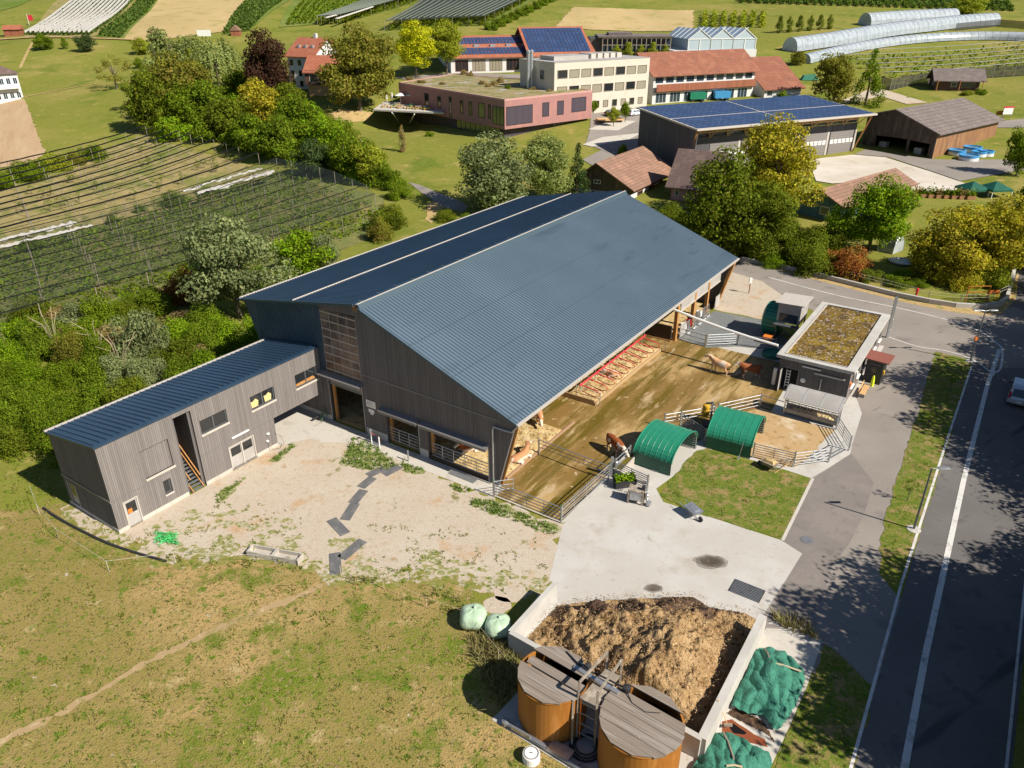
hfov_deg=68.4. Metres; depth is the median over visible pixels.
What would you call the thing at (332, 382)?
roller door
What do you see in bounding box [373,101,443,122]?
roof terrace
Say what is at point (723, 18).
trellis row
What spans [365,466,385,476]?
rubber mat
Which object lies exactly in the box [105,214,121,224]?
bush
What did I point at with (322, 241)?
tree
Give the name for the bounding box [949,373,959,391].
sapling
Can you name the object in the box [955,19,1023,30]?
net fence
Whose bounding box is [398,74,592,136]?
pink building
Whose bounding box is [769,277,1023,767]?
road marking
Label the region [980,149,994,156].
round pool
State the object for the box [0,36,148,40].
hill track
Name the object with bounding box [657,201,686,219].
bush
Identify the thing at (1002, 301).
kerb wall
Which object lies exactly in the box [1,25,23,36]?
tool shed
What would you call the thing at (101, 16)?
row net
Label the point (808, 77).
covered trailer
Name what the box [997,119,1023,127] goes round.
farm lane
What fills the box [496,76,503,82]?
roof shrub
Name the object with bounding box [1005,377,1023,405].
silver van
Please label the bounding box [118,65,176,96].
grove tree
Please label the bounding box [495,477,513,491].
corner rail
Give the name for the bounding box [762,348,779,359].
feed tub
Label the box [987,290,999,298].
warning board
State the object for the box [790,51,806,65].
tree
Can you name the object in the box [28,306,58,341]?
dead branches
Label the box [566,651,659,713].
black hose
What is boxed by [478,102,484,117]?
window
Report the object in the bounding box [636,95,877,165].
machinery hall
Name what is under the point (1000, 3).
vine row
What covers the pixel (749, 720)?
compost
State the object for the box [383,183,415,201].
bush
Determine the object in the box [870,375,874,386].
warning cone
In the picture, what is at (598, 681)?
steel channel
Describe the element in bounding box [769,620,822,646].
pebble strip
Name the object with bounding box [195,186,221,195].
bush
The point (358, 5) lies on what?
hail net
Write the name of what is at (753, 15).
trellis row
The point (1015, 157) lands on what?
tree
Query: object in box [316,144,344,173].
shrub
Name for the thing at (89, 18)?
row net
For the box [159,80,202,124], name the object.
grove tree
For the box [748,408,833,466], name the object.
pen floor
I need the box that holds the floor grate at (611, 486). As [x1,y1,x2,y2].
[604,480,623,490]
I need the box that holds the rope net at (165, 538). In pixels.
[153,531,179,544]
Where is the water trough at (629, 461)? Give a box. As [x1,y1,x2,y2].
[613,452,634,475]
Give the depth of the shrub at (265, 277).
90.55 m
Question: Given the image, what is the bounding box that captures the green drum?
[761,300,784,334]
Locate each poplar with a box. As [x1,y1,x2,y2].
[775,15,783,32]
[786,15,793,31]
[795,15,803,31]
[806,15,813,30]
[816,14,824,29]
[826,14,833,28]
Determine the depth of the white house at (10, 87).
209.97 m
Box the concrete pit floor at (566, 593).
[503,581,612,644]
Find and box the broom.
[718,699,732,726]
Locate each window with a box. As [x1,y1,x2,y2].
[12,77,17,83]
[163,479,174,496]
[199,409,229,436]
[250,387,276,412]
[295,366,318,390]
[297,59,301,65]
[309,74,317,81]
[424,93,428,105]
[437,96,440,107]
[449,97,451,117]
[455,60,467,71]
[456,119,500,136]
[460,100,462,113]
[469,102,471,115]
[472,59,485,70]
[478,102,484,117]
[488,104,490,118]
[490,59,501,70]
[492,106,503,125]
[506,59,518,69]
[506,104,532,125]
[540,70,543,79]
[542,102,548,116]
[553,119,584,126]
[557,70,567,78]
[557,86,566,90]
[557,100,563,114]
[569,85,578,89]
[570,69,579,77]
[571,97,585,111]
[581,68,591,76]
[581,84,590,89]
[592,84,601,91]
[593,67,602,75]
[603,100,607,106]
[604,83,613,90]
[605,67,613,74]
[612,99,616,105]
[615,82,624,89]
[616,66,624,74]
[626,81,634,89]
[627,65,635,73]
[629,97,633,104]
[637,80,645,88]
[638,65,646,72]
[638,97,642,103]
[655,93,665,102]
[656,77,663,82]
[666,76,673,82]
[669,92,680,101]
[676,76,683,81]
[683,91,693,100]
[687,75,693,80]
[697,75,703,80]
[707,74,713,79]
[711,89,720,98]
[716,74,723,79]
[725,88,734,97]
[726,73,733,78]
[736,73,742,78]
[737,88,746,96]
[745,72,752,77]
[819,206,829,214]
[951,82,957,86]
[960,82,975,87]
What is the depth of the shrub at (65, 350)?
72.39 m
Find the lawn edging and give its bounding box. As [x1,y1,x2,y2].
[781,478,813,540]
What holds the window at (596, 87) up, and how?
in the cream building at (611, 79)
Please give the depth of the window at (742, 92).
197.59 m
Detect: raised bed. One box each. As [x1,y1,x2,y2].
[912,183,921,196]
[919,187,929,197]
[927,183,936,197]
[935,185,944,198]
[942,185,952,198]
[950,187,960,198]
[957,187,969,199]
[966,189,977,199]
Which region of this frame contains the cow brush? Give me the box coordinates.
[702,401,713,419]
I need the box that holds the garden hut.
[230,25,241,35]
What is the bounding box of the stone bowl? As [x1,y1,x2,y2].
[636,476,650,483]
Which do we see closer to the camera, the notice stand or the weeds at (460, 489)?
the weeds at (460, 489)
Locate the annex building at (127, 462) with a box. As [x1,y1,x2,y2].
[43,338,323,533]
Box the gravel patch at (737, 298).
[712,272,781,318]
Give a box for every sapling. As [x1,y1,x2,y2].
[903,479,919,500]
[924,411,935,425]
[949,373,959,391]
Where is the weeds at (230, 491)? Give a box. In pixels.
[218,480,242,502]
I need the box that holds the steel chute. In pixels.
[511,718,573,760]
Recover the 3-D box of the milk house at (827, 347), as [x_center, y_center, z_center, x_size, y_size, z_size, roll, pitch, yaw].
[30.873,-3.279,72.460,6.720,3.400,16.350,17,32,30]
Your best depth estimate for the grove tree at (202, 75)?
197.63 m
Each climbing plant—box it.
[612,44,620,51]
[622,42,633,54]
[635,45,644,53]
[647,42,657,51]
[661,44,668,51]
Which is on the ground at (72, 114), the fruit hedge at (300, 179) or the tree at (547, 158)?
the tree at (547, 158)
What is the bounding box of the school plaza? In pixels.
[399,72,519,79]
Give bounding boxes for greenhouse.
[667,26,756,56]
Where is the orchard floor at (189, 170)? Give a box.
[0,134,276,249]
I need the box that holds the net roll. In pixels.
[335,6,373,18]
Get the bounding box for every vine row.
[24,0,73,34]
[27,0,78,34]
[34,0,82,34]
[39,0,87,34]
[44,0,91,34]
[49,0,96,34]
[54,0,100,34]
[58,0,104,34]
[63,0,109,34]
[67,0,113,34]
[70,0,117,34]
[76,0,122,34]
[82,0,125,33]
[86,0,132,34]
[97,0,140,35]
[102,0,143,35]
[108,0,146,36]
[113,0,150,36]
[117,0,155,37]
[222,0,248,33]
[226,0,253,32]
[229,0,256,32]
[236,0,262,25]
[238,0,265,27]
[240,0,272,30]
[243,0,274,29]
[246,0,281,29]
[287,0,306,24]
[293,0,313,23]
[297,0,319,23]
[303,0,327,22]
[308,0,333,22]
[315,0,340,22]
[320,0,347,21]
[327,0,353,18]
[818,0,827,4]
[826,0,834,5]
[835,0,843,5]
[843,0,850,5]
[850,0,859,6]
[859,0,868,6]
[866,0,875,6]
[874,0,884,7]
[882,0,891,7]
[890,0,899,7]
[898,0,908,7]
[906,0,917,7]
[914,0,924,8]
[922,0,932,8]
[930,0,940,8]
[938,0,949,8]
[946,0,956,7]
[979,0,989,10]
[987,0,998,10]
[995,0,1006,10]
[1002,0,1014,10]
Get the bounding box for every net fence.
[880,65,1023,90]
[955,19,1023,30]
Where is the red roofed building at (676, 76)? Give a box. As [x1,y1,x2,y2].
[634,49,760,103]
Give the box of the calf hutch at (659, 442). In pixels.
[633,419,697,475]
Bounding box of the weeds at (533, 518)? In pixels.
[469,497,561,533]
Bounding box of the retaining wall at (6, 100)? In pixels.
[0,97,21,103]
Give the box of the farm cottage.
[573,146,671,197]
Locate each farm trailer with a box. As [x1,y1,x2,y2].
[689,92,706,101]
[713,91,731,100]
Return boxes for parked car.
[628,109,639,115]
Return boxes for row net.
[24,0,72,31]
[29,0,76,31]
[34,0,81,31]
[39,0,86,31]
[44,0,90,31]
[49,0,94,31]
[54,0,99,31]
[58,0,103,31]
[63,0,107,31]
[68,0,112,31]
[73,0,116,31]
[78,0,120,31]
[83,0,124,31]
[88,0,129,31]
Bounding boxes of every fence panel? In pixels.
[492,479,562,523]
[562,462,610,518]
[614,445,631,468]
[617,462,648,490]
[664,405,715,421]
[677,328,706,346]
[679,411,707,443]
[706,333,738,346]
[718,393,762,409]
[738,335,776,347]
[752,442,796,466]
[759,395,783,411]
[794,447,832,464]
[830,435,852,458]
[835,415,850,445]
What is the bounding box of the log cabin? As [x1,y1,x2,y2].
[926,68,986,91]
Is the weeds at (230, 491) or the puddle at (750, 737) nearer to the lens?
the puddle at (750, 737)
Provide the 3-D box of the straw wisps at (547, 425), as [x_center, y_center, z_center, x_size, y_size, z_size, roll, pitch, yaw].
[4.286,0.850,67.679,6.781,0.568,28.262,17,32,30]
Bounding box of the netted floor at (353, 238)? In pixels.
[0,172,383,347]
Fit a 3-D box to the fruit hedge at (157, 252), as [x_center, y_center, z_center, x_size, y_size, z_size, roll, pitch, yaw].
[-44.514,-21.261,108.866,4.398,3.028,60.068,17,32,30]
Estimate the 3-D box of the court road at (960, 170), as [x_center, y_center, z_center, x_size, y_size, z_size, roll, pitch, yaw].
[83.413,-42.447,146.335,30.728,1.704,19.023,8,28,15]
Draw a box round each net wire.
[0,158,274,233]
[0,160,290,241]
[0,163,304,249]
[0,166,318,257]
[0,171,333,266]
[0,178,351,276]
[0,185,364,287]
[0,193,374,299]
[0,205,371,313]
[848,45,1019,54]
[853,40,1023,49]
[863,49,1022,58]
[876,58,1018,67]
[886,53,1023,62]
[895,62,1021,71]
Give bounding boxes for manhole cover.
[648,533,661,541]
[800,536,813,543]
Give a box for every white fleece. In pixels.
[0,221,76,241]
[0,224,92,247]
[182,168,261,190]
[195,170,274,193]
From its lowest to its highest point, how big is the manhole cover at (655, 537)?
0.018 m
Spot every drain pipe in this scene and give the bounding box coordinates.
[42,507,166,561]
[502,717,583,767]
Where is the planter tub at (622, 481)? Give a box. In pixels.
[613,472,636,488]
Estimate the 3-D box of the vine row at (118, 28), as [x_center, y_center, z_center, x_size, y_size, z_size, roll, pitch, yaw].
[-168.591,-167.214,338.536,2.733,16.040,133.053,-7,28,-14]
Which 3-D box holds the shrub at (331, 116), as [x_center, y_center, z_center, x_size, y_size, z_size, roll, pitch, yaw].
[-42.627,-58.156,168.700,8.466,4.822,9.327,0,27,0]
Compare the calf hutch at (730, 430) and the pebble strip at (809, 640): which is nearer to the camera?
the pebble strip at (809, 640)
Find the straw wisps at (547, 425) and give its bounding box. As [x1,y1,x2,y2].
[437,346,654,474]
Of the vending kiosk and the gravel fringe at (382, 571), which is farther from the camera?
the vending kiosk
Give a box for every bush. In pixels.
[0,172,16,189]
[6,159,50,182]
[14,236,46,251]
[37,152,76,172]
[64,151,88,165]
[77,144,109,162]
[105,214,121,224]
[106,307,171,364]
[131,204,148,213]
[156,264,199,307]
[159,189,188,207]
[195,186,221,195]
[365,216,395,244]
[368,203,409,230]
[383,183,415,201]
[425,131,434,136]
[433,208,456,223]
[617,144,627,154]
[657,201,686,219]
[758,253,787,269]
[775,90,790,96]
[776,224,829,258]
[787,244,839,278]
[821,245,876,280]
[960,90,974,95]
[974,88,987,94]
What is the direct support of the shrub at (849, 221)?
on the ground at (72, 114)
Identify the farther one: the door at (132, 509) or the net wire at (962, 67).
the net wire at (962, 67)
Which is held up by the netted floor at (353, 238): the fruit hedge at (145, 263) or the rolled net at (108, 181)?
the fruit hedge at (145, 263)
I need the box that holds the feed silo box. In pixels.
[773,292,813,338]
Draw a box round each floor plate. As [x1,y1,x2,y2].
[365,436,385,445]
[448,469,477,482]
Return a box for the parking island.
[589,120,634,130]
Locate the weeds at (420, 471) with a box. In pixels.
[402,464,425,473]
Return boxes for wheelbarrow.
[680,500,703,521]
[758,457,784,471]
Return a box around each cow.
[453,442,477,453]
[510,440,531,464]
[535,410,543,426]
[599,364,618,377]
[606,433,629,457]
[704,353,730,375]
[734,360,762,377]
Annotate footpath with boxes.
[409,182,467,211]
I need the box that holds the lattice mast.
[886,297,898,337]
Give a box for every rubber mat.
[327,517,349,535]
[329,552,341,574]
[338,539,366,559]
[340,502,359,520]
[349,489,367,503]
[357,476,376,488]
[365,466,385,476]
[381,465,402,475]
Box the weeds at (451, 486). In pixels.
[449,483,465,491]
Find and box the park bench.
[858,381,869,397]
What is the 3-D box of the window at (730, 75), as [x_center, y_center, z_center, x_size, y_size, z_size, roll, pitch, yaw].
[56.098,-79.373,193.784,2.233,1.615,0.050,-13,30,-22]
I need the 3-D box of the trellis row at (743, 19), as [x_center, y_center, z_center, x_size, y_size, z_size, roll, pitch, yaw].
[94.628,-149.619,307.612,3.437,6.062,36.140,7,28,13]
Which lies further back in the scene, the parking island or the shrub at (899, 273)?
the parking island
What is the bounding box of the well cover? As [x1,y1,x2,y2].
[522,745,539,766]
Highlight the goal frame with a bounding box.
[964,285,990,301]
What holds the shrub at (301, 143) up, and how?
on the ground at (72, 114)
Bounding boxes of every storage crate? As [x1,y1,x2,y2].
[879,141,889,146]
[913,147,924,154]
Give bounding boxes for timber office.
[588,32,672,55]
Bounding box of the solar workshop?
[439,35,595,72]
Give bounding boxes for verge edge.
[772,267,1018,315]
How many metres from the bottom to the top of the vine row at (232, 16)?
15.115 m
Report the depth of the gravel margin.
54.31 m
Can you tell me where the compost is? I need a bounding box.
[726,708,773,741]
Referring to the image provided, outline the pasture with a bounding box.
[0,503,794,767]
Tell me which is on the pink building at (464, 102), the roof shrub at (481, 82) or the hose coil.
the roof shrub at (481, 82)
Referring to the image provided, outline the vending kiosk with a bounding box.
[862,349,894,384]
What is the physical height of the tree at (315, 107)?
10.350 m
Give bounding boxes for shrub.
[0,317,47,342]
[0,323,8,342]
[0,338,28,368]
[0,360,25,390]
[0,378,14,402]
[0,400,25,436]
[0,424,33,463]
[4,378,60,413]
[6,294,52,323]
[8,357,50,390]
[12,312,68,352]
[19,331,62,367]
[20,403,59,453]
[21,388,62,431]
[28,305,70,325]
[39,435,58,467]
[41,357,80,391]
[46,402,81,424]
[48,328,87,367]
[51,300,96,324]
[53,382,87,411]
[56,314,109,349]
[56,323,79,334]
[60,378,110,413]
[70,403,97,418]
[71,355,123,388]
[76,328,112,364]
[77,292,124,330]
[89,324,122,348]
[97,351,135,388]
[101,374,148,404]
[107,290,142,317]
[116,300,153,324]
[121,355,166,388]
[133,286,174,317]
[137,116,167,135]
[148,333,197,368]
[151,116,197,142]
[159,315,196,341]
[161,309,192,329]
[161,355,196,379]
[174,264,207,282]
[176,105,206,127]
[182,301,229,326]
[183,318,224,349]
[186,343,226,364]
[188,115,227,142]
[189,345,225,368]
[197,312,242,346]
[212,334,246,357]
[216,128,242,149]
[217,85,235,97]
[228,93,247,108]
[239,314,257,345]
[251,129,268,156]
[255,265,286,288]
[276,120,301,145]
[279,138,303,167]
[293,130,323,154]
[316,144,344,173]
[325,112,334,125]
[329,121,358,140]
[332,117,360,134]
[340,159,363,185]
[350,137,374,148]
[358,160,390,190]
[381,167,408,188]
[460,69,468,74]
[477,80,485,84]
[483,21,498,30]
[489,80,496,85]
[491,18,505,26]
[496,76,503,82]
[500,13,512,22]
[509,11,519,19]
[514,8,529,15]
[521,5,534,12]
[529,0,542,8]
[537,0,548,5]
[666,214,685,220]
[725,241,753,257]
[774,217,806,244]
[777,248,800,266]
[815,223,849,253]
[824,211,863,241]
[834,259,858,278]
[849,268,884,283]
[882,274,914,290]
[891,268,914,276]
[902,274,915,283]
[906,254,944,282]
[907,277,931,287]
[933,264,983,291]
[972,264,1018,290]
[984,279,1008,289]
[996,257,1022,270]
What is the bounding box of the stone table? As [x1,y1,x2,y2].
[595,117,623,122]
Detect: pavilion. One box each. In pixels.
[954,181,989,195]
[982,181,1013,197]
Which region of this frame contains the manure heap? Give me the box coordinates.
[528,597,755,732]
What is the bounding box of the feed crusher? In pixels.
[627,483,651,505]
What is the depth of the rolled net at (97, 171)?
139.74 m
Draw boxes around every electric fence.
[29,486,298,571]
[340,566,517,668]
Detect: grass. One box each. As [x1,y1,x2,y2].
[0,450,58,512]
[161,549,507,640]
[464,604,818,709]
[669,358,970,764]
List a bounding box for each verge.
[776,644,870,767]
[878,351,972,574]
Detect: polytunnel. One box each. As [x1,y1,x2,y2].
[782,13,1000,51]
[804,31,1023,62]
[858,8,959,25]
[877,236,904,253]
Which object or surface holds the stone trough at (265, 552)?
on the gravel fringe at (382, 571)
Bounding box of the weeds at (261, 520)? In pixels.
[87,501,548,593]
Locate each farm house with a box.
[284,33,331,88]
[302,55,347,95]
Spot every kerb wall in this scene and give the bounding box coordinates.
[740,257,1007,308]
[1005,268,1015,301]
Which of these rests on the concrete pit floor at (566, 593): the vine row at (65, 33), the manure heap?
the manure heap
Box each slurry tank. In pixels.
[517,646,588,742]
[597,684,685,767]
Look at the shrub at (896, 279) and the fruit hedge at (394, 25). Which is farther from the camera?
the fruit hedge at (394, 25)
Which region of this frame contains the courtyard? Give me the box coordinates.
[810,155,963,190]
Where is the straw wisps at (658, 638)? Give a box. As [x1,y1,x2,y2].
[539,591,751,729]
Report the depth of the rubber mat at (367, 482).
55.85 m
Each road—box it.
[732,261,1023,367]
[764,346,934,751]
[855,262,1023,767]
[856,149,1023,180]
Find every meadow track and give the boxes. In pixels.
[19,42,32,67]
[22,84,92,97]
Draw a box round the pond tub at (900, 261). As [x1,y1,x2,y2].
[888,257,911,266]
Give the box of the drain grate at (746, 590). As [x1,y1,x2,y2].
[728,579,764,602]
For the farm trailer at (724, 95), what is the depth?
192.39 m
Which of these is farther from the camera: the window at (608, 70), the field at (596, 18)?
the field at (596, 18)
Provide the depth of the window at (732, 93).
196.13 m
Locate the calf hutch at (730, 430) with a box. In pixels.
[706,405,765,458]
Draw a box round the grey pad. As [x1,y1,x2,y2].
[677,311,788,348]
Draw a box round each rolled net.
[0,125,144,163]
[0,127,154,170]
[0,129,164,177]
[0,130,178,184]
[0,133,189,191]
[0,136,201,197]
[0,139,213,204]
[0,142,225,210]
[0,146,237,216]
[0,152,257,228]
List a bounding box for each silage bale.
[460,603,486,630]
[484,613,510,639]
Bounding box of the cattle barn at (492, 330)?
[237,190,739,484]
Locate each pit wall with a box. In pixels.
[508,582,556,646]
[509,631,701,758]
[698,613,766,754]
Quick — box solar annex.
[515,26,592,57]
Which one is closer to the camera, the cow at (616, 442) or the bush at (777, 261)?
the cow at (616, 442)
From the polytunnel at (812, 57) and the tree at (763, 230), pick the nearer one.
the tree at (763, 230)
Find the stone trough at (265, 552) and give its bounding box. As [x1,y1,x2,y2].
[246,544,303,564]
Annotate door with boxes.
[66,481,81,506]
[122,496,143,527]
[228,435,256,468]
[329,371,361,394]
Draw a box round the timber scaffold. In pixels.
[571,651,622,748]
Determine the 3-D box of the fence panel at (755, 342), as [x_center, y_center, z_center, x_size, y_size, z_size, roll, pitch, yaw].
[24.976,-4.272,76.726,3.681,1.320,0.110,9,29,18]
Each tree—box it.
[31,34,54,49]
[59,37,68,48]
[71,34,97,51]
[93,54,131,88]
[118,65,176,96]
[122,69,170,133]
[129,37,147,54]
[133,57,143,68]
[139,50,211,116]
[141,26,183,70]
[159,34,200,59]
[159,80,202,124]
[170,57,213,91]
[174,79,230,117]
[175,211,301,318]
[183,48,225,77]
[185,36,244,88]
[202,98,251,136]
[217,69,247,95]
[230,111,262,152]
[235,76,278,120]
[240,27,294,94]
[241,114,295,159]
[266,81,309,113]
[269,226,335,277]
[270,93,320,139]
[276,98,326,127]
[288,138,329,176]
[298,113,344,146]
[308,232,340,269]
[315,20,396,110]
[326,132,365,178]
[348,143,388,180]
[393,19,439,77]
[398,125,406,151]
[430,18,466,73]
[454,130,536,212]
[520,131,574,194]
[565,142,590,193]
[592,100,598,113]
[606,106,621,125]
[620,101,631,121]
[676,144,762,257]
[726,111,825,214]
[730,179,799,260]
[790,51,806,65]
[811,52,856,103]
[825,172,922,251]
[848,48,885,108]
[905,201,1016,282]
[946,0,988,14]
[965,192,1023,273]
[1002,125,1023,175]
[1011,186,1023,233]
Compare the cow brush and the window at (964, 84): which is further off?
the window at (964, 84)
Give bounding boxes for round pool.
[947,148,966,155]
[958,153,979,161]
[963,145,982,152]
[971,150,987,157]
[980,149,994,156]
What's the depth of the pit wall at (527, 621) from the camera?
42.84 m
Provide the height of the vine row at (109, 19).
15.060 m
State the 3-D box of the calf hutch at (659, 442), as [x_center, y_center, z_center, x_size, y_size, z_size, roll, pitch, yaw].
[11.975,4.577,58.428,3.235,2.393,4.843,18,32,32]
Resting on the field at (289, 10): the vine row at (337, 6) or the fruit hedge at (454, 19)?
the vine row at (337, 6)
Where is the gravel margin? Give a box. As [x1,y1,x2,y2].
[60,446,283,539]
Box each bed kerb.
[505,421,574,478]
[561,341,661,405]
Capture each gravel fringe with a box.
[60,517,525,603]
[61,510,551,597]
[64,504,551,593]
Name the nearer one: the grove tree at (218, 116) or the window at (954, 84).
the grove tree at (218, 116)
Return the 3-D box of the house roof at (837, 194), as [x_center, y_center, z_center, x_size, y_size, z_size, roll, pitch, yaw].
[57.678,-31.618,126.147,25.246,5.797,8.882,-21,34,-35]
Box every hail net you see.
[317,0,410,23]
[384,0,519,25]
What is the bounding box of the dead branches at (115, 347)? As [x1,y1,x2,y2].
[97,331,134,375]
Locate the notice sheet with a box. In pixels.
[197,30,210,35]
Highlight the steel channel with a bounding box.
[573,664,619,694]
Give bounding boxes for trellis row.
[700,8,707,26]
[708,9,717,26]
[720,10,726,25]
[730,10,736,26]
[739,9,747,25]
[748,10,756,26]
[758,10,766,26]
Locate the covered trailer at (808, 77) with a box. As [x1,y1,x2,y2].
[800,74,817,79]
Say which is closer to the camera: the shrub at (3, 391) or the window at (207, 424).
the window at (207, 424)
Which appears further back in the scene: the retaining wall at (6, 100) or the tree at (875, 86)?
the retaining wall at (6, 100)
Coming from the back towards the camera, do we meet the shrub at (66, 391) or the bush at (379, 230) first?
the bush at (379, 230)
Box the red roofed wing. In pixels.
[751,56,805,97]
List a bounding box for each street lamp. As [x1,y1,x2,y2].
[906,466,949,532]
[966,309,997,362]
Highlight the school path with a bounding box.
[583,133,637,145]
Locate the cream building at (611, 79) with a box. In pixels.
[520,49,650,113]
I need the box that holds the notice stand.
[1002,106,1014,117]
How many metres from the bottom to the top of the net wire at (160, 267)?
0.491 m
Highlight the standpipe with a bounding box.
[369,429,381,442]
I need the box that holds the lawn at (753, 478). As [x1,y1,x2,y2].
[660,448,809,538]
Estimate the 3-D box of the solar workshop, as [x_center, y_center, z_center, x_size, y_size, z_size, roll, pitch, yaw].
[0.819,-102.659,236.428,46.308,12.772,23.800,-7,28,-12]
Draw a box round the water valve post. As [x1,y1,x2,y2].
[610,456,617,476]
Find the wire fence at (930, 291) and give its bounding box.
[797,261,1008,301]
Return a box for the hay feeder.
[783,384,846,425]
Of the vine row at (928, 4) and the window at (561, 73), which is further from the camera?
the vine row at (928, 4)
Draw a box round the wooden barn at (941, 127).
[862,98,1004,158]
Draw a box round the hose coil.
[569,733,597,762]
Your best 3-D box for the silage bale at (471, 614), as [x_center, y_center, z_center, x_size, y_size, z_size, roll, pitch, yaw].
[-2.199,13.220,42.957,1.586,1.313,1.597,0,27,0]
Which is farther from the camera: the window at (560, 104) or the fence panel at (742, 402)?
the window at (560, 104)
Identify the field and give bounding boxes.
[0,0,29,10]
[0,99,45,166]
[23,0,134,36]
[96,0,157,37]
[125,0,244,38]
[221,0,288,34]
[279,0,357,26]
[324,0,418,24]
[387,0,531,29]
[555,7,694,30]
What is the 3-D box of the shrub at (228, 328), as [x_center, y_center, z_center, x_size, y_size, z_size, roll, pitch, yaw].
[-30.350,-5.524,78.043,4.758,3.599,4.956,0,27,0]
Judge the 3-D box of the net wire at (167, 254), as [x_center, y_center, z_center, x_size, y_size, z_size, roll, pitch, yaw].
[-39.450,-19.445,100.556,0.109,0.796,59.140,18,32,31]
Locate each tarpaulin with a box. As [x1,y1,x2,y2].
[692,732,771,767]
[731,647,804,729]
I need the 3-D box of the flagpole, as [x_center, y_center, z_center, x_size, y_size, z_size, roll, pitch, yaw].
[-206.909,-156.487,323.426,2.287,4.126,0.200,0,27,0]
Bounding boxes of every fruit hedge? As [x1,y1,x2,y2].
[0,176,307,273]
[0,177,322,284]
[0,181,338,293]
[0,189,354,304]
[0,196,371,316]
[0,220,369,337]
[1,167,281,257]
[1,173,292,264]
[1,207,378,326]
[329,4,381,23]
[330,0,402,22]
[333,0,406,22]
[335,0,406,22]
[338,0,414,21]
[388,20,405,30]
[414,19,428,26]
[422,18,439,27]
[432,17,454,25]
[447,17,460,24]
[456,16,474,25]
[466,5,508,24]
[478,0,525,25]
[835,41,1022,58]
[850,46,1022,63]
[858,52,1023,68]
[866,55,1022,72]
[872,61,1023,76]
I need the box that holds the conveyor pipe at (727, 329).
[673,309,778,346]
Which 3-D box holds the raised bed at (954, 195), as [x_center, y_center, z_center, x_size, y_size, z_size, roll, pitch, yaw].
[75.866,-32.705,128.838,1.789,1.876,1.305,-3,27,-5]
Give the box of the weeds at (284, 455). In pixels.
[268,444,296,460]
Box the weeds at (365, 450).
[338,443,398,469]
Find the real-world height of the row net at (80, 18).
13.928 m
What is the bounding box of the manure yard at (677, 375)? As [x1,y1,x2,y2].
[498,335,785,520]
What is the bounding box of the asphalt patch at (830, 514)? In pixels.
[768,454,873,627]
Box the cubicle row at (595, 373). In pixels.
[576,332,665,405]
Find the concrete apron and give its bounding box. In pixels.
[549,437,801,618]
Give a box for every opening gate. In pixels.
[389,426,418,449]
[431,442,487,475]
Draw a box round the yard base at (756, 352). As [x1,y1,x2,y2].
[496,345,883,522]
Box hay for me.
[790,407,833,420]
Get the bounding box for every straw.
[430,419,560,475]
[566,342,659,400]
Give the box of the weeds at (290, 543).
[118,509,543,590]
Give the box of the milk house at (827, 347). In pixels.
[771,302,889,403]
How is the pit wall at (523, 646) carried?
on the tank slab at (509, 710)
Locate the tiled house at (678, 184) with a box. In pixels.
[665,148,729,202]
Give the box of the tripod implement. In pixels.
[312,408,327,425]
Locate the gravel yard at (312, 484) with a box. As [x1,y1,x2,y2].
[122,432,562,585]
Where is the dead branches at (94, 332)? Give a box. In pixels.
[71,320,106,348]
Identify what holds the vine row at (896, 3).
on the ground at (72, 114)
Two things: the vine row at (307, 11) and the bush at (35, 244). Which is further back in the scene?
the vine row at (307, 11)
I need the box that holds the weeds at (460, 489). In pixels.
[215,437,557,533]
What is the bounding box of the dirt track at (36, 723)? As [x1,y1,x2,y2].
[0,583,326,745]
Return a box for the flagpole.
[26,14,32,22]
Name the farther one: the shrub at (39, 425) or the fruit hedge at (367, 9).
the fruit hedge at (367, 9)
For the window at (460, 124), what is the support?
in the pink building at (464, 102)
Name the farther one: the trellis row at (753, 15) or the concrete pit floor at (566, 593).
the trellis row at (753, 15)
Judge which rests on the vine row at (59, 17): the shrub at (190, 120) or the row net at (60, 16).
the row net at (60, 16)
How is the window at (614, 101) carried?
in the cream building at (611, 79)
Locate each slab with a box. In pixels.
[492,692,696,767]
[717,628,820,762]
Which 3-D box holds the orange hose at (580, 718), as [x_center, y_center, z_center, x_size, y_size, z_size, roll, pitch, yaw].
[3.227,15.899,35.677,0.052,2.900,0.060,0,27,0]
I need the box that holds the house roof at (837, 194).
[796,168,917,219]
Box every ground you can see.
[0,0,1023,767]
[325,109,372,121]
[425,201,443,222]
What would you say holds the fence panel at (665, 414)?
on the manure yard at (677, 375)
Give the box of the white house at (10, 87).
[0,66,22,99]
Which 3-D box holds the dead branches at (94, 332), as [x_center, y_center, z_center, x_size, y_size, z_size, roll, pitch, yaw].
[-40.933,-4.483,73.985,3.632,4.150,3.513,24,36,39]
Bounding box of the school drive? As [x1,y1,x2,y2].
[583,108,639,164]
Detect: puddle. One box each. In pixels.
[722,719,766,746]
[730,723,746,734]
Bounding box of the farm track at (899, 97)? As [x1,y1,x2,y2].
[841,89,926,103]
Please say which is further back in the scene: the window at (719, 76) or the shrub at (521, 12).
the shrub at (521, 12)
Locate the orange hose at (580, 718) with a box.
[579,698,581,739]
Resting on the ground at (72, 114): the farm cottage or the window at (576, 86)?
the farm cottage
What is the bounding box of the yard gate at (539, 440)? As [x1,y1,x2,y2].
[538,438,607,472]
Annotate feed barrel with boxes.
[702,420,710,432]
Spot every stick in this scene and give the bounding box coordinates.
[722,731,734,759]
[726,764,742,767]
[776,663,800,671]
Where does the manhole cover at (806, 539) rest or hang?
on the access road at (851, 618)
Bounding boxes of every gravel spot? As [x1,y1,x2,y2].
[483,596,511,613]
[494,582,526,601]
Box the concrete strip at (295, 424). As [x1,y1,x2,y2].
[274,406,502,496]

